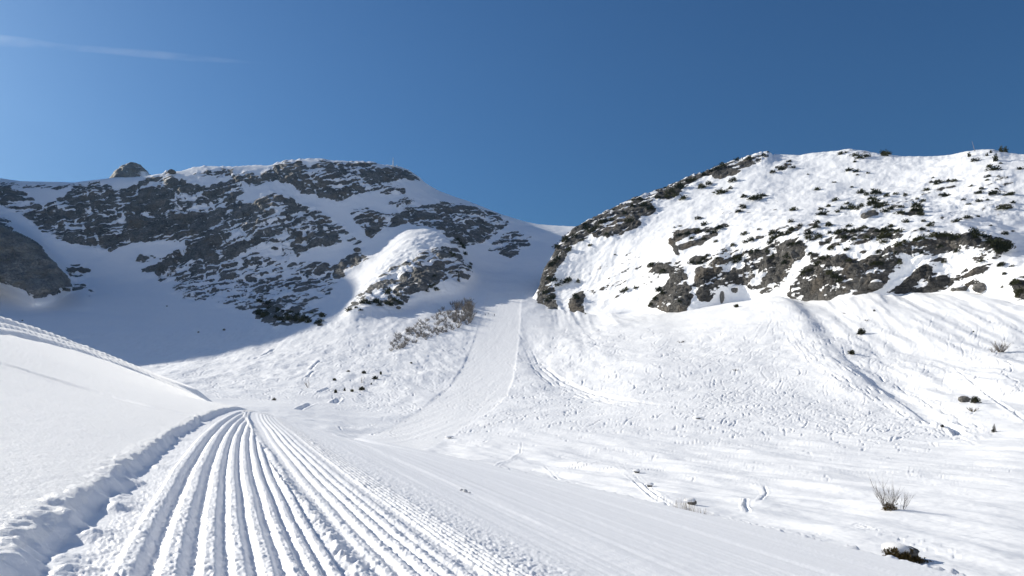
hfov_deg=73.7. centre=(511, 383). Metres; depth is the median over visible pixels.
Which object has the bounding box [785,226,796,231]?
dwarf pine
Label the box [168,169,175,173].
boulder
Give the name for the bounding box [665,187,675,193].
dwarf pine
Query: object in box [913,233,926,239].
dwarf pine
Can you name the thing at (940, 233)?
dwarf pine
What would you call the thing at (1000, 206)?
dwarf pine
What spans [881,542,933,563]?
boulder
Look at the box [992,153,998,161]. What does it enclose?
dwarf pine
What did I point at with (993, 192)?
dwarf pine
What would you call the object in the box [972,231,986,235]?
dwarf pine
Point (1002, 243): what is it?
dwarf pine
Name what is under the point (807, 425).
snow slope
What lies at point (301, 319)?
dwarf pine
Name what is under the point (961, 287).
boulder
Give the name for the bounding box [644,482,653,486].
boulder
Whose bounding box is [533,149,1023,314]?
mountain
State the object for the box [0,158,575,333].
mountain
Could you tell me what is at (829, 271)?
dwarf pine
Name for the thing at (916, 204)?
dwarf pine
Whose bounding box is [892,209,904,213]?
dwarf pine
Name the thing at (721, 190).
dwarf pine
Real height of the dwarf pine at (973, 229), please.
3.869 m
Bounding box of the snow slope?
[47,291,1023,575]
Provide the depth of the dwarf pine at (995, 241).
287.80 m
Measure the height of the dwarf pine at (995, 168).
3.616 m
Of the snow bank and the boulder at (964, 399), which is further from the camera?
the boulder at (964, 399)
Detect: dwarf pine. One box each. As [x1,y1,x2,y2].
[297,315,305,322]
[372,298,380,303]
[559,234,568,242]
[559,277,569,283]
[639,201,650,206]
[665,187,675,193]
[673,181,684,188]
[697,183,708,188]
[712,187,724,194]
[730,254,742,260]
[749,193,762,199]
[768,229,776,235]
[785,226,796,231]
[804,229,813,235]
[814,232,821,238]
[815,209,828,214]
[824,269,833,274]
[828,273,838,277]
[846,203,856,209]
[856,188,865,193]
[857,328,865,334]
[866,197,881,205]
[870,188,881,193]
[876,200,889,206]
[876,231,886,240]
[879,208,890,211]
[880,150,889,155]
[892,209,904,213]
[911,201,924,207]
[913,211,924,215]
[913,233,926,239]
[915,206,923,211]
[927,231,938,237]
[931,179,943,184]
[935,231,949,237]
[942,232,952,236]
[948,233,960,240]
[968,227,978,233]
[970,396,981,402]
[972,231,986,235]
[986,165,1001,171]
[987,189,1001,195]
[989,237,1001,245]
[990,241,1012,247]
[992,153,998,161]
[993,245,1010,252]
[994,204,1012,209]
[1001,192,1014,195]
[1011,278,1020,284]
[1014,287,1022,293]
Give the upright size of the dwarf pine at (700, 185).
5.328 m
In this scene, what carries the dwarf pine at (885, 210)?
on the mountain at (601, 271)
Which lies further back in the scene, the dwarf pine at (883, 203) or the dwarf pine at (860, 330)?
the dwarf pine at (883, 203)
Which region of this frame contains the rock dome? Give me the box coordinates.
[110,162,150,177]
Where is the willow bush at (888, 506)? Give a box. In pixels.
[871,480,917,510]
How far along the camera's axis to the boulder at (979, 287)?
286.69 m
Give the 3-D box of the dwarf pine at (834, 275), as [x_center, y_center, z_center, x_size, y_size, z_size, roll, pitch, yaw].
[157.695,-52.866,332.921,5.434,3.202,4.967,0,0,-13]
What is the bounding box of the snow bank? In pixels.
[0,316,247,561]
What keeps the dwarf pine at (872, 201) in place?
on the mountain at (601, 271)
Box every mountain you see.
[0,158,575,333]
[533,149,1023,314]
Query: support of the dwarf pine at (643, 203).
on the mountain at (601, 271)
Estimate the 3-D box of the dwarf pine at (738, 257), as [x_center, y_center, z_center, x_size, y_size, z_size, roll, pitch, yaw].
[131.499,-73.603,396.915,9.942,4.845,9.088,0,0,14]
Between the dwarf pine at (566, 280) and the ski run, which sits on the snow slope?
the ski run
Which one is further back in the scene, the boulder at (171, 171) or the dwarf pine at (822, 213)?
the boulder at (171, 171)
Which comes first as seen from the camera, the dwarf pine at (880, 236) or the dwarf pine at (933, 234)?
the dwarf pine at (933, 234)
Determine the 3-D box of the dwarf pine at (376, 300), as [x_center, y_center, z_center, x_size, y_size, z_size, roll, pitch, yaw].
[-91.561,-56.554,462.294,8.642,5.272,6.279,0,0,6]
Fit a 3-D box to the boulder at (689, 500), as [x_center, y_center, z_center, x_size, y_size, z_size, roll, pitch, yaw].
[5.651,3.732,21.646,0.397,0.231,0.271,0,0,0]
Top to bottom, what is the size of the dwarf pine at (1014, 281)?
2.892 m
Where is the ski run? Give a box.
[366,292,522,449]
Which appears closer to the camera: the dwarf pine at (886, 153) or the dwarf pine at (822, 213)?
the dwarf pine at (822, 213)
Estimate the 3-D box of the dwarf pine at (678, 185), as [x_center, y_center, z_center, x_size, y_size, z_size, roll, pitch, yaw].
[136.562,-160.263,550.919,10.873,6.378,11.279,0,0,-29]
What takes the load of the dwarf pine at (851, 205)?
on the mountain at (601, 271)
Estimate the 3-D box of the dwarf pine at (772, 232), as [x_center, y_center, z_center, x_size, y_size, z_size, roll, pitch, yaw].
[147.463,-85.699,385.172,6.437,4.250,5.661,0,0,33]
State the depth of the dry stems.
19.05 m
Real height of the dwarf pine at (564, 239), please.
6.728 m
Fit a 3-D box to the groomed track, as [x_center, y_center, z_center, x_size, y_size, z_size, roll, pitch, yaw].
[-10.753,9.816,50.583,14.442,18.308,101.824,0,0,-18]
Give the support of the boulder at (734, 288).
on the mountain at (601, 271)
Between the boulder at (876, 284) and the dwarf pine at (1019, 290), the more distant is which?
the boulder at (876, 284)
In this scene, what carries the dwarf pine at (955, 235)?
on the mountain at (601, 271)
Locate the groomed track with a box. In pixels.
[0,407,965,575]
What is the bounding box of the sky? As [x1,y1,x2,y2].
[0,0,1023,225]
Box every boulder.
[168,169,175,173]
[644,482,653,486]
[684,498,696,504]
[720,291,723,302]
[731,284,737,292]
[860,212,872,218]
[868,279,883,288]
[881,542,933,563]
[954,285,967,290]
[958,396,970,401]
[972,283,985,292]
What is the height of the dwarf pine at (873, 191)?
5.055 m
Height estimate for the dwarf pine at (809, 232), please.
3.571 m
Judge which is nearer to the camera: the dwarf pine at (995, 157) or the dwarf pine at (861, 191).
the dwarf pine at (995, 157)
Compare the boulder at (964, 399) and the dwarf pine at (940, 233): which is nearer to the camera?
the boulder at (964, 399)
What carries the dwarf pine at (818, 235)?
on the mountain at (601, 271)
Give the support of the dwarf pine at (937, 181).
on the mountain at (601, 271)
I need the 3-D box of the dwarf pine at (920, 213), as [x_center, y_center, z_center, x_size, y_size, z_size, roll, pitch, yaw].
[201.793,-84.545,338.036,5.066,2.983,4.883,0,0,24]
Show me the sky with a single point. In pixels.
(542, 112)
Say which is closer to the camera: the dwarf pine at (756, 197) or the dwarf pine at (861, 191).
the dwarf pine at (861, 191)
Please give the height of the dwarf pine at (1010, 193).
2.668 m
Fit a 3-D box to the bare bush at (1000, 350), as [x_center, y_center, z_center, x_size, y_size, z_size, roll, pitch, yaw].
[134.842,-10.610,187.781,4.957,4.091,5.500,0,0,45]
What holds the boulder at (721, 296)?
on the mountain at (601, 271)
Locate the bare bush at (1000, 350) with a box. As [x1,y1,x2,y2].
[991,338,1010,351]
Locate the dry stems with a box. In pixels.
[676,499,686,508]
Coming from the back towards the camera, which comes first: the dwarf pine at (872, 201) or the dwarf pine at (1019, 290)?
the dwarf pine at (872, 201)
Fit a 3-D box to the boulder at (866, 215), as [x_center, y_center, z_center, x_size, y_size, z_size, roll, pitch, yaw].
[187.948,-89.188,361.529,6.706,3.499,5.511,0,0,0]
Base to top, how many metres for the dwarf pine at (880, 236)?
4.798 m
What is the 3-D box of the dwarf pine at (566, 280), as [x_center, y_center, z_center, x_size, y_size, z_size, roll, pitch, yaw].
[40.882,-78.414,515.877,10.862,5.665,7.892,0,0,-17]
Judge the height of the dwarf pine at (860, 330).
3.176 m
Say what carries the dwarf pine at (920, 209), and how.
on the mountain at (601, 271)
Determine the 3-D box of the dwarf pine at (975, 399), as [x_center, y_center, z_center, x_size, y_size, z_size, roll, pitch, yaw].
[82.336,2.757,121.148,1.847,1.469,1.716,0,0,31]
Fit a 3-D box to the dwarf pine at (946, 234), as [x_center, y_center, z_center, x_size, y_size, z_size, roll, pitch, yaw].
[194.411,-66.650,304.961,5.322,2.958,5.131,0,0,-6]
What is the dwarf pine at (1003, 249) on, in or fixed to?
on the mountain at (601, 271)
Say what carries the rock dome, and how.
on the mountain at (207, 249)
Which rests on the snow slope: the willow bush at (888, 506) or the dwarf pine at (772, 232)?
the willow bush at (888, 506)

